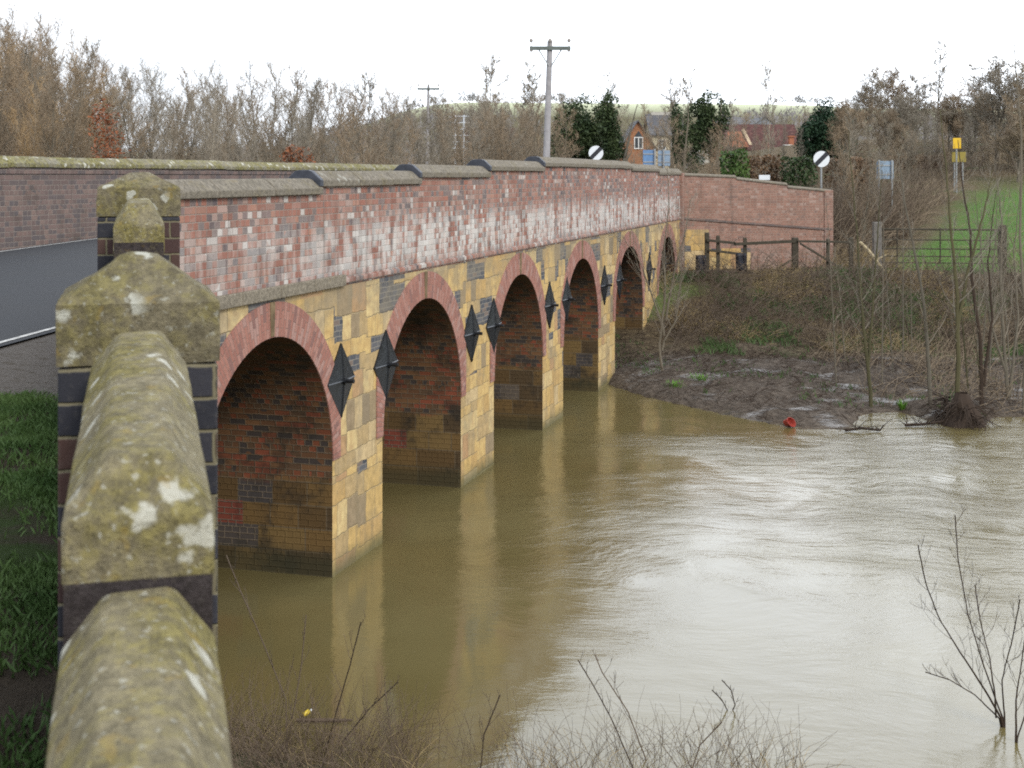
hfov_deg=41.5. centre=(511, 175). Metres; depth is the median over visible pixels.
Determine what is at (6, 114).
bare tree
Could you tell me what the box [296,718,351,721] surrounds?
drift branch
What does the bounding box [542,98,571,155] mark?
bare tree
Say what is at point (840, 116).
bare tree
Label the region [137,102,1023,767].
ground
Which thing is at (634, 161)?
bare tree
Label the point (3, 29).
bare tree
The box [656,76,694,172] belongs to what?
bare tree
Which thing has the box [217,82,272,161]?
bare tree
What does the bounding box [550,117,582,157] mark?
bare tree
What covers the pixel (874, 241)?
field gate
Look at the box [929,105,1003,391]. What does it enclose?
sapling
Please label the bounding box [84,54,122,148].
bare tree
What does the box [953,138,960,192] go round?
road sign
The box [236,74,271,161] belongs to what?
bare tree
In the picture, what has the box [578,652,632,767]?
bare shoot
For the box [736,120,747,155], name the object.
bare tree
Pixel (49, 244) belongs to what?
road line
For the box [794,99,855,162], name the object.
ivy-covered tree
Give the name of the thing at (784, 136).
bare tree
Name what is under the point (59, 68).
bare tree
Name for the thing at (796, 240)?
timber fence
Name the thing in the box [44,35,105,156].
bare tree
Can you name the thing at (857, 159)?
hedge
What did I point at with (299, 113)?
bare tree
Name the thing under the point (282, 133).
bare tree
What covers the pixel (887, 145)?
bare tree
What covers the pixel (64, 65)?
bare tree
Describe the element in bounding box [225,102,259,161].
bare tree
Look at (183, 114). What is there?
bare tree
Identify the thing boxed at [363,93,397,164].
bare tree
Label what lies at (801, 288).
dead grass
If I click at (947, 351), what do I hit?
bramble undergrowth
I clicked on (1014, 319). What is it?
sapling
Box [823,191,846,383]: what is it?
sapling
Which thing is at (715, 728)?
bare shoot
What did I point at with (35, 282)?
road surface
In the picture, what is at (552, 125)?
bare tree
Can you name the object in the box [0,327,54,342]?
road line
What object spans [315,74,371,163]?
bare tree
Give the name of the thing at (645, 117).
bare tree
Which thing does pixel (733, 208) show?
wing wall
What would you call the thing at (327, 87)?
bare tree
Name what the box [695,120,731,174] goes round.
bare tree
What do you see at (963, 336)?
sapling
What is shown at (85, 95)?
bare tree
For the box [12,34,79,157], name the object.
bare tree
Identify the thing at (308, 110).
bare tree
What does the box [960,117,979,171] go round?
bare tree
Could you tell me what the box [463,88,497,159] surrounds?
bare tree
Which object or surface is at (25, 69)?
bare tree
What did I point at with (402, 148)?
bare tree
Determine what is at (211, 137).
bare tree
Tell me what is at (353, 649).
bare shoot
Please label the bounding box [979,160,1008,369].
sapling
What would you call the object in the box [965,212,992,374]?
sapling
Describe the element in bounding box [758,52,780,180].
bare tree
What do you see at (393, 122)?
bare tree
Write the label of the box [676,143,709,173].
bare tree
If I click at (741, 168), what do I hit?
hedge
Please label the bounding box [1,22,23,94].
bare tree
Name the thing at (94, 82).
bare tree
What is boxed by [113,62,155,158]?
bare tree
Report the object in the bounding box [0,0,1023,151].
sky
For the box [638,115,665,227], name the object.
bare tree
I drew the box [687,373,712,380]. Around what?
weed tuft
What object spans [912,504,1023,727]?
willow shoots
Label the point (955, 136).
bare tree
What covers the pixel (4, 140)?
bare tree
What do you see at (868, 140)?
bare tree
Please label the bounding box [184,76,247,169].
bare tree
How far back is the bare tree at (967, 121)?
83.77 m
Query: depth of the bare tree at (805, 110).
119.93 m
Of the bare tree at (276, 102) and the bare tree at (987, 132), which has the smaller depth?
the bare tree at (276, 102)
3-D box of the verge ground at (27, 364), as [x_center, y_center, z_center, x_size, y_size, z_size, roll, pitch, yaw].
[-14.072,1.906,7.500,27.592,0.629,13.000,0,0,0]
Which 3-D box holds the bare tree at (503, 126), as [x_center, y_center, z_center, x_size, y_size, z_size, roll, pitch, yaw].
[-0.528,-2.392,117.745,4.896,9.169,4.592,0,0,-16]
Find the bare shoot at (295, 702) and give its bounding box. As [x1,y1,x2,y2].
[285,614,311,752]
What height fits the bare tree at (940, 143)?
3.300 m
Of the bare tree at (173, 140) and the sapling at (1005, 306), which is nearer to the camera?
the sapling at (1005, 306)
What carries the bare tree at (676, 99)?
on the ground at (779, 412)
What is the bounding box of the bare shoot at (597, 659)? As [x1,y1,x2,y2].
[592,649,646,759]
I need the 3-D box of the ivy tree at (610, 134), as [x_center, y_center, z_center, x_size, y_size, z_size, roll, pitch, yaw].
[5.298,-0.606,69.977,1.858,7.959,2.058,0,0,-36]
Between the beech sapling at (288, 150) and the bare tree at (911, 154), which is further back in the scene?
the bare tree at (911, 154)
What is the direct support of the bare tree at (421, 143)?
on the ground at (779, 412)
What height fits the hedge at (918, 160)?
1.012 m
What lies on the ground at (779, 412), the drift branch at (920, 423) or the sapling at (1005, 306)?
the sapling at (1005, 306)
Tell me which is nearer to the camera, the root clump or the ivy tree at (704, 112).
the root clump
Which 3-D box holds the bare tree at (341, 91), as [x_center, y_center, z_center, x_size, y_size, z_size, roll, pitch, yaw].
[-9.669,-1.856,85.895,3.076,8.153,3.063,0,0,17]
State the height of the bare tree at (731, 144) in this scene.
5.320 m
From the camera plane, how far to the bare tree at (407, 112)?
70.38 m
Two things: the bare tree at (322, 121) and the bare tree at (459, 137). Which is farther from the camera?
the bare tree at (459, 137)
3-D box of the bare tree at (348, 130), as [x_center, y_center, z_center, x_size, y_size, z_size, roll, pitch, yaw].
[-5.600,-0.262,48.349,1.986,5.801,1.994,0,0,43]
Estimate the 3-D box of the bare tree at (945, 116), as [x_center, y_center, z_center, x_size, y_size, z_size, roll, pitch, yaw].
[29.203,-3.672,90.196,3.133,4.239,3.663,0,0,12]
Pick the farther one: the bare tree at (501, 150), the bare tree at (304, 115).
the bare tree at (304, 115)
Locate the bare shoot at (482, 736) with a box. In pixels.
[479,690,500,767]
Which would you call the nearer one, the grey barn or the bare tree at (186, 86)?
the bare tree at (186, 86)
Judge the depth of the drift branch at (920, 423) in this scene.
29.58 m
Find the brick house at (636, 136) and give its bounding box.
[616,112,683,167]
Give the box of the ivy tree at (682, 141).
[668,102,689,171]
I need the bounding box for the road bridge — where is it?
[0,156,683,577]
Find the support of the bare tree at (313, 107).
on the ground at (779, 412)
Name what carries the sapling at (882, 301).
on the ground at (779, 412)
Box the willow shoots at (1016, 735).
[1002,599,1023,742]
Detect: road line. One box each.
[0,238,96,251]
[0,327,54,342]
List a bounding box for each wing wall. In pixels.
[45,172,231,767]
[684,173,832,269]
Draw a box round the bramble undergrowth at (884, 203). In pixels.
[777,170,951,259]
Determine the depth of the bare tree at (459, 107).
111.33 m
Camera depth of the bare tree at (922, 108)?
94.45 m
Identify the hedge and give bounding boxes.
[719,148,749,177]
[747,154,783,181]
[779,154,817,187]
[823,156,875,212]
[887,155,941,167]
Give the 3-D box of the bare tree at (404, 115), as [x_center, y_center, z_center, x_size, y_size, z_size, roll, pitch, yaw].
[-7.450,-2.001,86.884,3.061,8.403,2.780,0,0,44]
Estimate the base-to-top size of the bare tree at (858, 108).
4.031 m
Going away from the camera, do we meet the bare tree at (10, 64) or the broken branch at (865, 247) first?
the broken branch at (865, 247)
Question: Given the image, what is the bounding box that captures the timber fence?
[705,232,852,273]
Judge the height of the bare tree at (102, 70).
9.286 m
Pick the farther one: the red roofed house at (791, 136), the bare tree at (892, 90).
the red roofed house at (791, 136)
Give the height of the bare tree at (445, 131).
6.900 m
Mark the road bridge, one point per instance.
(420, 324)
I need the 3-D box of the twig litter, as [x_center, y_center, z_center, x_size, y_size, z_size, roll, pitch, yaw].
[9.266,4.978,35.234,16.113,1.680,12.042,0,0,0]
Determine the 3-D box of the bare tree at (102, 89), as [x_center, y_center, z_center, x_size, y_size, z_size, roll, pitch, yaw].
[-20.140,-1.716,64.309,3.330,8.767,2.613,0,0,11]
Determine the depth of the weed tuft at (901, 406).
31.44 m
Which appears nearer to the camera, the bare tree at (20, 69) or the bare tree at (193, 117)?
the bare tree at (20, 69)
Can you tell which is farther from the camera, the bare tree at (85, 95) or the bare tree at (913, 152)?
the bare tree at (85, 95)
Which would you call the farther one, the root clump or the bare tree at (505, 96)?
the bare tree at (505, 96)
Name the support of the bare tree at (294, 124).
on the ground at (779, 412)
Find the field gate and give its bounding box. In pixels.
[872,222,1006,271]
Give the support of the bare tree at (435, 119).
on the ground at (779, 412)
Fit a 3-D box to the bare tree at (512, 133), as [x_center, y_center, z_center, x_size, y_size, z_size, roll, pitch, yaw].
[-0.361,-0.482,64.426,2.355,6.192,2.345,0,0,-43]
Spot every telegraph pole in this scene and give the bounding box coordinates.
[417,84,439,163]
[529,38,570,156]
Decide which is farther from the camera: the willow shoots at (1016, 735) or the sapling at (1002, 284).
the sapling at (1002, 284)
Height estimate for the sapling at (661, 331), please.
6.173 m
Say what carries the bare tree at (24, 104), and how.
on the ground at (779, 412)
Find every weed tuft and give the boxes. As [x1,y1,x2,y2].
[662,378,690,387]
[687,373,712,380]
[897,399,906,409]
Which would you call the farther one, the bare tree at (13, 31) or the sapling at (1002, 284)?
the bare tree at (13, 31)
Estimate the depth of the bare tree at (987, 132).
90.04 m
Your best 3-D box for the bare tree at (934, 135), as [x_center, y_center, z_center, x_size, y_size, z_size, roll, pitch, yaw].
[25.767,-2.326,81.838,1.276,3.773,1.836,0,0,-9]
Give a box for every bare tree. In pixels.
[0,3,53,149]
[0,16,65,156]
[0,18,16,58]
[0,21,64,154]
[0,26,46,155]
[0,27,68,149]
[0,31,29,155]
[0,41,20,108]
[0,48,25,155]
[0,69,18,155]
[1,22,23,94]
[2,70,68,156]
[4,30,56,145]
[5,71,67,156]
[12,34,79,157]
[14,11,96,157]
[19,42,99,157]
[33,34,85,121]
[43,41,69,118]
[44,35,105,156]
[47,28,98,152]
[56,53,118,157]
[60,64,122,168]
[63,51,128,168]
[72,67,128,157]
[74,49,108,152]
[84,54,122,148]
[88,85,123,157]
[94,53,143,158]
[95,86,136,158]
[100,78,160,158]
[101,73,137,158]
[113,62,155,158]
[118,57,182,158]
[118,66,141,157]
[126,61,173,159]
[133,85,168,157]
[141,72,185,159]
[144,100,172,158]
[154,91,189,159]
[157,65,201,159]
[158,57,217,159]
[164,82,200,156]
[167,76,227,169]
[167,100,197,159]
[182,76,229,169]
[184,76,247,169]
[185,71,234,159]
[186,86,203,169]
[197,106,226,169]
[198,62,238,160]
[214,83,256,161]
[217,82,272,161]
[218,79,247,160]
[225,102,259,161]
[233,89,266,161]
[234,59,274,161]
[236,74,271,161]
[252,114,284,162]
[254,57,290,161]
[254,71,287,161]
[257,67,308,161]
[264,58,311,162]
[280,93,316,162]
[282,82,320,158]
[286,86,326,159]
[286,112,313,162]
[291,84,321,144]
[293,74,324,162]
[297,73,336,162]
[304,114,345,162]
[305,79,335,160]
[308,87,349,163]
[314,79,359,163]
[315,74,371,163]
[331,79,359,163]
[332,89,371,163]
[334,82,375,163]
[336,103,389,164]
[341,87,383,164]
[354,70,382,162]
[361,85,410,164]
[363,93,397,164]
[373,86,414,164]
[380,99,414,164]
[381,111,404,164]
[385,80,414,162]
[387,121,411,164]
[403,96,440,164]
[407,106,436,164]
[407,108,437,164]
[420,98,444,164]
[423,99,468,164]
[427,97,463,164]
[429,126,458,164]
[430,89,457,164]
[430,103,455,164]
[430,103,463,164]
[434,97,467,163]
[444,105,477,164]
[451,111,469,165]
[460,90,499,164]
[461,107,491,165]
[462,98,489,158]
[462,100,489,163]
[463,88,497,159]
[474,54,512,153]
[477,90,500,159]
[480,91,525,159]
[481,97,521,152]
[485,102,503,158]
[485,111,513,159]
[487,107,527,160]
[491,101,529,160]
[496,104,524,158]
[498,99,523,133]
[508,96,538,160]
[509,59,542,156]
[513,114,542,160]
[517,87,550,159]
[520,72,544,155]
[525,104,542,155]
[536,96,576,156]
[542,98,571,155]
[543,89,577,155]
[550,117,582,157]
[551,102,583,157]
[597,71,626,159]
[620,101,640,163]
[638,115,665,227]
[639,97,660,167]
[655,107,669,166]
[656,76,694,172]
[657,95,680,167]
[659,114,699,172]
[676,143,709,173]
[677,65,706,172]
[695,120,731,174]
[703,127,726,173]
[721,94,740,162]
[723,115,735,159]
[727,130,745,171]
[729,126,746,176]
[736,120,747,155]
[738,108,754,123]
[749,114,766,123]
[751,135,765,174]
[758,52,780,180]
[761,124,769,153]
[779,114,793,123]
[780,119,787,155]
[797,128,804,162]
[800,103,809,131]
[823,97,873,164]
[826,107,862,222]
[828,120,868,239]
[843,135,882,254]
[847,69,891,144]
[851,97,865,150]
[857,84,890,151]
[860,117,886,219]
[867,64,917,123]
[867,107,915,155]
[874,119,894,187]
[881,91,928,153]
[883,124,910,201]
[890,73,937,142]
[894,112,921,188]
[898,132,915,192]
[904,124,925,177]
[911,85,936,147]
[920,113,942,174]
[926,30,955,142]
[927,106,947,161]
[930,90,971,151]
[937,51,1023,164]
[939,121,951,178]
[942,111,971,143]
[948,80,1006,149]
[958,95,979,155]
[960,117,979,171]
[963,89,1005,146]
[977,117,997,168]
[982,93,1023,181]
[1000,112,1014,168]
[1006,60,1023,153]
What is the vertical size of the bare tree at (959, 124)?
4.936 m
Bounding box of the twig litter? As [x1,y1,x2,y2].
[609,317,1023,428]
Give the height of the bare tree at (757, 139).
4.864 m
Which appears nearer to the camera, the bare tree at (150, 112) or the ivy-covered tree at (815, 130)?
the bare tree at (150, 112)
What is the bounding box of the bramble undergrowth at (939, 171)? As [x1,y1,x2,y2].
[646,125,1023,226]
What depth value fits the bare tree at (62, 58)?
88.13 m
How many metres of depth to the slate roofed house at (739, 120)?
192.49 m
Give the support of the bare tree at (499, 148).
on the ground at (779, 412)
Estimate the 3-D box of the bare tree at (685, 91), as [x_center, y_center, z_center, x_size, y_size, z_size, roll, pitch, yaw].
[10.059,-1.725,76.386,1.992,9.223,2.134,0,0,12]
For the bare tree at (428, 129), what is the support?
on the ground at (779, 412)
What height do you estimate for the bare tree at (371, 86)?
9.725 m
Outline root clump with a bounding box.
[917,386,1014,430]
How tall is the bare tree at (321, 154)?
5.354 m
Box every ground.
[0,331,58,767]
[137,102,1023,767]
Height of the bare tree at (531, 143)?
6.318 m
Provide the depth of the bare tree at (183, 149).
57.66 m
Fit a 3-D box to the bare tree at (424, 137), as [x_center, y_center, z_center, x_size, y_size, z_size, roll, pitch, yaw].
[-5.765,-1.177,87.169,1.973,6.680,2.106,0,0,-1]
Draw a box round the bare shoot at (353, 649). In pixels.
[321,610,364,766]
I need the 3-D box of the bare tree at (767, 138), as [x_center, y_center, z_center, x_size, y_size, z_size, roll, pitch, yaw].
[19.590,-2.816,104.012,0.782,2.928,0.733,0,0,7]
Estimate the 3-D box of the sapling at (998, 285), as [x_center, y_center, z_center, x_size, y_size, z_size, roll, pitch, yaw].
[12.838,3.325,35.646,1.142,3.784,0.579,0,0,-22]
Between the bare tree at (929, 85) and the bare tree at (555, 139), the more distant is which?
the bare tree at (929, 85)
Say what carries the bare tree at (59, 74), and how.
on the ground at (779, 412)
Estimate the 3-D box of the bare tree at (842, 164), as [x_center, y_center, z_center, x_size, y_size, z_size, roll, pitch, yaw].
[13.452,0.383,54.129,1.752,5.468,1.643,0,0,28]
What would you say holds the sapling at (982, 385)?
on the ground at (779, 412)
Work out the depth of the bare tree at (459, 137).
88.70 m
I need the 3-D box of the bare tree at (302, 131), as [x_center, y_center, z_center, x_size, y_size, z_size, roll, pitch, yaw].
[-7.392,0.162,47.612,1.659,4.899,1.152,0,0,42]
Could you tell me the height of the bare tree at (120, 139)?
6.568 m
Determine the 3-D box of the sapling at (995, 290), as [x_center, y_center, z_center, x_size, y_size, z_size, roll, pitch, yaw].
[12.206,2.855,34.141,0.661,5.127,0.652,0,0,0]
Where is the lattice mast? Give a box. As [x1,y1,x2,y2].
[452,115,466,165]
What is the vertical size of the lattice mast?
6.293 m
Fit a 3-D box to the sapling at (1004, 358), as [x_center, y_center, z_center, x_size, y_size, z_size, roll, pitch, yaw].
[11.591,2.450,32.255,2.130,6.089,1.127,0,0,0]
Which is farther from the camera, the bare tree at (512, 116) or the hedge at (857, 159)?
the bare tree at (512, 116)
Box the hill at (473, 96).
[242,90,1001,149]
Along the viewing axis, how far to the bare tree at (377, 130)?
52.97 m
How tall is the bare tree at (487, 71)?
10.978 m
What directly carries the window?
in the brick house at (636, 136)
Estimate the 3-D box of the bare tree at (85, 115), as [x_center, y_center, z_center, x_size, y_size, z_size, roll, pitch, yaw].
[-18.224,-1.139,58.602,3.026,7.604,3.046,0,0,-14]
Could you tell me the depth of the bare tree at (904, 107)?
89.90 m
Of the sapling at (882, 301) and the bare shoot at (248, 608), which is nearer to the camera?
the bare shoot at (248, 608)
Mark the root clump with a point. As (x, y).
(966, 413)
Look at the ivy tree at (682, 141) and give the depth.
71.86 m
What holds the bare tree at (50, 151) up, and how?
on the ground at (779, 412)
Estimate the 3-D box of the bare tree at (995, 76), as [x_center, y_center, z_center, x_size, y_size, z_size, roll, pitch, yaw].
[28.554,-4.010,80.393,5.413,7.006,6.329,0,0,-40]
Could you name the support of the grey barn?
on the ground at (779, 412)
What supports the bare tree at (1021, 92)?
on the ground at (779, 412)
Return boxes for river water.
[218,385,1023,767]
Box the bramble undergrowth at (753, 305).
[627,230,1023,356]
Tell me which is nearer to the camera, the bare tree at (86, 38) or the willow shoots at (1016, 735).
the willow shoots at (1016, 735)
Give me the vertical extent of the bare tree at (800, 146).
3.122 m
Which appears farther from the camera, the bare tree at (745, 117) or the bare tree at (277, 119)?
the bare tree at (745, 117)
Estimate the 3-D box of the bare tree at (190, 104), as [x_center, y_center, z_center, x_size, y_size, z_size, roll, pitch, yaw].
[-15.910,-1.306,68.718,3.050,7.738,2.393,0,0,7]
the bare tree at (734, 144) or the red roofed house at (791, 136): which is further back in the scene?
the red roofed house at (791, 136)
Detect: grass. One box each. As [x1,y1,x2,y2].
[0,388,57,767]
[615,289,1020,415]
[656,255,973,353]
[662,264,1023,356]
[801,242,910,270]
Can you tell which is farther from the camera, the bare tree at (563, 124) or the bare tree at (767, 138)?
the bare tree at (767, 138)
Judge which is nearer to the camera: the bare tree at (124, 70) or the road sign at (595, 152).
the road sign at (595, 152)
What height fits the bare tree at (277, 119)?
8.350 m
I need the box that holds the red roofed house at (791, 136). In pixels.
[709,124,797,159]
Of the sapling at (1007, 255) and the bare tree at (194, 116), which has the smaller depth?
the sapling at (1007, 255)
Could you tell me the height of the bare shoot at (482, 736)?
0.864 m
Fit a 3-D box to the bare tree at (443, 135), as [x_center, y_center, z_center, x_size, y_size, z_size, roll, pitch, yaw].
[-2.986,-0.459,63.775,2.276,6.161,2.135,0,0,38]
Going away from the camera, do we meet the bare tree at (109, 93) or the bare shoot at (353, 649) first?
the bare shoot at (353, 649)
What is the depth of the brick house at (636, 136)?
111.11 m
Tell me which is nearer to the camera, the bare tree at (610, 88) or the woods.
the bare tree at (610, 88)
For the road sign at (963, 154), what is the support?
on the ground at (779, 412)
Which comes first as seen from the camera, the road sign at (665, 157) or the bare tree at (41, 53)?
the road sign at (665, 157)
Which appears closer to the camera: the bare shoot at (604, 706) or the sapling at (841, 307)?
the bare shoot at (604, 706)
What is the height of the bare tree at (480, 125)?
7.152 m
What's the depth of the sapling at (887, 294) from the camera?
35.11 m
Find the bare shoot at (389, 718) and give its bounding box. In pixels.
[381,684,399,763]
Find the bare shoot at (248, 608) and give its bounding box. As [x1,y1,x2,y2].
[226,555,294,748]
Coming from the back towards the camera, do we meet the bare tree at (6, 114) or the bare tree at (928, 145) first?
the bare tree at (928, 145)
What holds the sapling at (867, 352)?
on the ground at (779, 412)
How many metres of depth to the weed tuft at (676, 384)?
34.13 m
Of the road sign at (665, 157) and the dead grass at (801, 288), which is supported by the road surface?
the road sign at (665, 157)
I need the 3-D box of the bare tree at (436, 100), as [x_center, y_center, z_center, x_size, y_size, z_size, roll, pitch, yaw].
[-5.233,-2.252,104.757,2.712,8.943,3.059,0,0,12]
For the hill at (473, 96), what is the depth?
604.16 m
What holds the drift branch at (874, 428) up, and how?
on the river water
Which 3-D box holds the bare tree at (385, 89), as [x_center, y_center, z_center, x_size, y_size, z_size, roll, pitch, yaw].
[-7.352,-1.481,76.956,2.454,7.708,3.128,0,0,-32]
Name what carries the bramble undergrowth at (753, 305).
on the ground at (779, 412)
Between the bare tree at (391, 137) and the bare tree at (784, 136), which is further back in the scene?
the bare tree at (784, 136)
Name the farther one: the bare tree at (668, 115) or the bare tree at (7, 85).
the bare tree at (668, 115)
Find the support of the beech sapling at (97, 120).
on the ground at (779, 412)
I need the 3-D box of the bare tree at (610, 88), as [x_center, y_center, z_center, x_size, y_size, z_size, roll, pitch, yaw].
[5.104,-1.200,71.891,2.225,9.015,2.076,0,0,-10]
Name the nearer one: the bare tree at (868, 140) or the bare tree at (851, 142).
the bare tree at (851, 142)
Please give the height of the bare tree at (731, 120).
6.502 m
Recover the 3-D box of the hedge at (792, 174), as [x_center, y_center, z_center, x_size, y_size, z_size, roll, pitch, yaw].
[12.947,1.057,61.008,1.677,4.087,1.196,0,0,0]
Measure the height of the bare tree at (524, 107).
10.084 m
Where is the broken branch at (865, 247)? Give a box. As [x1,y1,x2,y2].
[859,241,885,267]
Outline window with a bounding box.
[634,131,642,148]
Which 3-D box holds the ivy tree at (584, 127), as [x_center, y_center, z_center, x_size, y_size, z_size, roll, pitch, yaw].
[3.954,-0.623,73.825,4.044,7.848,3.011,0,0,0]
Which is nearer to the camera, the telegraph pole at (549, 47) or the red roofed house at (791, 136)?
the telegraph pole at (549, 47)
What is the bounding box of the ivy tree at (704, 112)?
[683,89,731,173]
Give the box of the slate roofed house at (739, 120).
[696,117,745,164]
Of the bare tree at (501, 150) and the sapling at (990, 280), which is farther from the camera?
the bare tree at (501, 150)
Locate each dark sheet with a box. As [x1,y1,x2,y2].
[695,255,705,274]
[735,253,745,270]
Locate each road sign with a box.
[589,146,602,159]
[643,149,655,164]
[658,149,669,167]
[759,175,769,179]
[814,151,829,187]
[876,160,893,206]
[952,152,965,191]
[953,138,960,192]
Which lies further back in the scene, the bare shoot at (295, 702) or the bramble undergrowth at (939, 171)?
the bramble undergrowth at (939, 171)
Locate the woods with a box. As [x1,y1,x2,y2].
[60,103,1008,169]
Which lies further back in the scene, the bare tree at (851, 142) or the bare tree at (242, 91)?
the bare tree at (242, 91)
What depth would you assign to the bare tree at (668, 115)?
98.50 m
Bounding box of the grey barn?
[747,117,773,123]
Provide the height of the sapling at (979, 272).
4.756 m
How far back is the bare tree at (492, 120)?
86.55 m
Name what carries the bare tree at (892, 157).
on the ground at (779, 412)
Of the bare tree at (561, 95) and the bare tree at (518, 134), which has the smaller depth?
the bare tree at (518, 134)
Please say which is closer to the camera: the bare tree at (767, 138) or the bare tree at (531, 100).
the bare tree at (531, 100)
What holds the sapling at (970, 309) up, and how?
on the ground at (779, 412)
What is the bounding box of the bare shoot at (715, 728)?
[683,709,723,766]
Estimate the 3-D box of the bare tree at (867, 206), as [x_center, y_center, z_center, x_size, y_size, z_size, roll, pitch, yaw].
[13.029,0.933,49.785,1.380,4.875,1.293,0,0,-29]
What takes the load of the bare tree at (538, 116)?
on the ground at (779, 412)
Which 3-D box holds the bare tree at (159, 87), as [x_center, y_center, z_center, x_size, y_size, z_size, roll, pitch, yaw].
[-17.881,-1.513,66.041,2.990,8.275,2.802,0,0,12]
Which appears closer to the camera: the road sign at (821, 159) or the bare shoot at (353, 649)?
the bare shoot at (353, 649)
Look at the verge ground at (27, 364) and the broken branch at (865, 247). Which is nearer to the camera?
the verge ground at (27, 364)
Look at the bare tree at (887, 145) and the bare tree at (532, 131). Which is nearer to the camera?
the bare tree at (887, 145)
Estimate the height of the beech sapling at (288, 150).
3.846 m
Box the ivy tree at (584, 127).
[550,93,619,159]
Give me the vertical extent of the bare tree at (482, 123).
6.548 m
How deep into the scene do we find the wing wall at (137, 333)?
2.34 m
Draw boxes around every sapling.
[87,98,130,158]
[279,144,317,162]
[614,156,700,370]
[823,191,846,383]
[831,250,864,358]
[838,118,901,406]
[871,183,895,383]
[876,186,894,371]
[891,141,950,406]
[893,175,911,362]
[899,232,920,358]
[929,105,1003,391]
[937,121,1009,406]
[940,221,968,392]
[956,155,1023,399]
[956,246,1013,368]
[960,196,1005,348]
[964,195,990,362]
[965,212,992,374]
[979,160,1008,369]
[980,188,1004,383]
[981,12,1023,411]
[984,188,1012,372]
[988,242,1009,363]
[990,230,1012,338]
[992,173,1017,361]
[999,234,1022,382]
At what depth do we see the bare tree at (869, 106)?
92.00 m
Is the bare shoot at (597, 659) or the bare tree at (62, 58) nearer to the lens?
the bare shoot at (597, 659)
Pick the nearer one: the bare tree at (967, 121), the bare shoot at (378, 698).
the bare shoot at (378, 698)
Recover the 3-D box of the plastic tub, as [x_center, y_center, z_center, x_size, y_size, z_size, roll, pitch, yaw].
[6.061,5.400,29.553,0.183,0.206,0.286,-21,-43,39]
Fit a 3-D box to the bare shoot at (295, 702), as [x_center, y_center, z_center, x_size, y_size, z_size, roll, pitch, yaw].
[-2.054,4.946,12.833,0.325,1.547,0.137,0,0,-31]
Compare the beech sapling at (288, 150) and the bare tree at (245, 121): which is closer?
the beech sapling at (288, 150)
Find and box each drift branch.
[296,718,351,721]
[833,409,891,431]
[898,405,958,426]
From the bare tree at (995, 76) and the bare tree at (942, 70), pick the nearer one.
the bare tree at (995, 76)
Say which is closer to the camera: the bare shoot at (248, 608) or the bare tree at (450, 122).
the bare shoot at (248, 608)
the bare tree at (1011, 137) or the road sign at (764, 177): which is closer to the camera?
the road sign at (764, 177)
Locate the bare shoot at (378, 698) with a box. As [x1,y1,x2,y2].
[341,675,399,751]
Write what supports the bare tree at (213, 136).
on the ground at (779, 412)
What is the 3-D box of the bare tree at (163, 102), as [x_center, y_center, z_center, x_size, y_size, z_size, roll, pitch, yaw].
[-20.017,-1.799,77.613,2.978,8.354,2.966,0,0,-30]
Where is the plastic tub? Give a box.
[783,417,795,426]
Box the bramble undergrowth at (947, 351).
[802,309,1023,413]
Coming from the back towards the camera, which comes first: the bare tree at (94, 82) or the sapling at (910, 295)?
the bare tree at (94, 82)
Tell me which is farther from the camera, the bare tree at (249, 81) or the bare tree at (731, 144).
the bare tree at (249, 81)
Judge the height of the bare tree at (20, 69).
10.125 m
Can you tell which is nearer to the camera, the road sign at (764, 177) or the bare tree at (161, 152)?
the bare tree at (161, 152)
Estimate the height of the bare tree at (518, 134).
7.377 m
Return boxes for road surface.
[0,238,96,345]
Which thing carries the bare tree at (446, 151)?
on the ground at (779, 412)
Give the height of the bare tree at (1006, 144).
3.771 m
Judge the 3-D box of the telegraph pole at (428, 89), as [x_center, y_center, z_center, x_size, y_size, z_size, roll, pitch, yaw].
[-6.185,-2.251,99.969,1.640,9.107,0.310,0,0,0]
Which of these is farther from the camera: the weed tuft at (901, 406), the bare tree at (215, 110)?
the bare tree at (215, 110)
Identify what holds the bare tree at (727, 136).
on the ground at (779, 412)
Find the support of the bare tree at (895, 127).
on the ground at (779, 412)
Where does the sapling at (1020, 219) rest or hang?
on the ground at (779, 412)
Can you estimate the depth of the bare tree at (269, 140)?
51.56 m
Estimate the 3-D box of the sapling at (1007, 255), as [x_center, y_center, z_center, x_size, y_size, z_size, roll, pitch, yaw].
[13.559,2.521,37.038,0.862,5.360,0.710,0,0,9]
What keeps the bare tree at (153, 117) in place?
on the ground at (779, 412)
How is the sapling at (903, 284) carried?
on the ground at (779, 412)
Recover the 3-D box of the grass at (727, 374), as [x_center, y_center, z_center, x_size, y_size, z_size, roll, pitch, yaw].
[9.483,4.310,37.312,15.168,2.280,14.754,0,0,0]

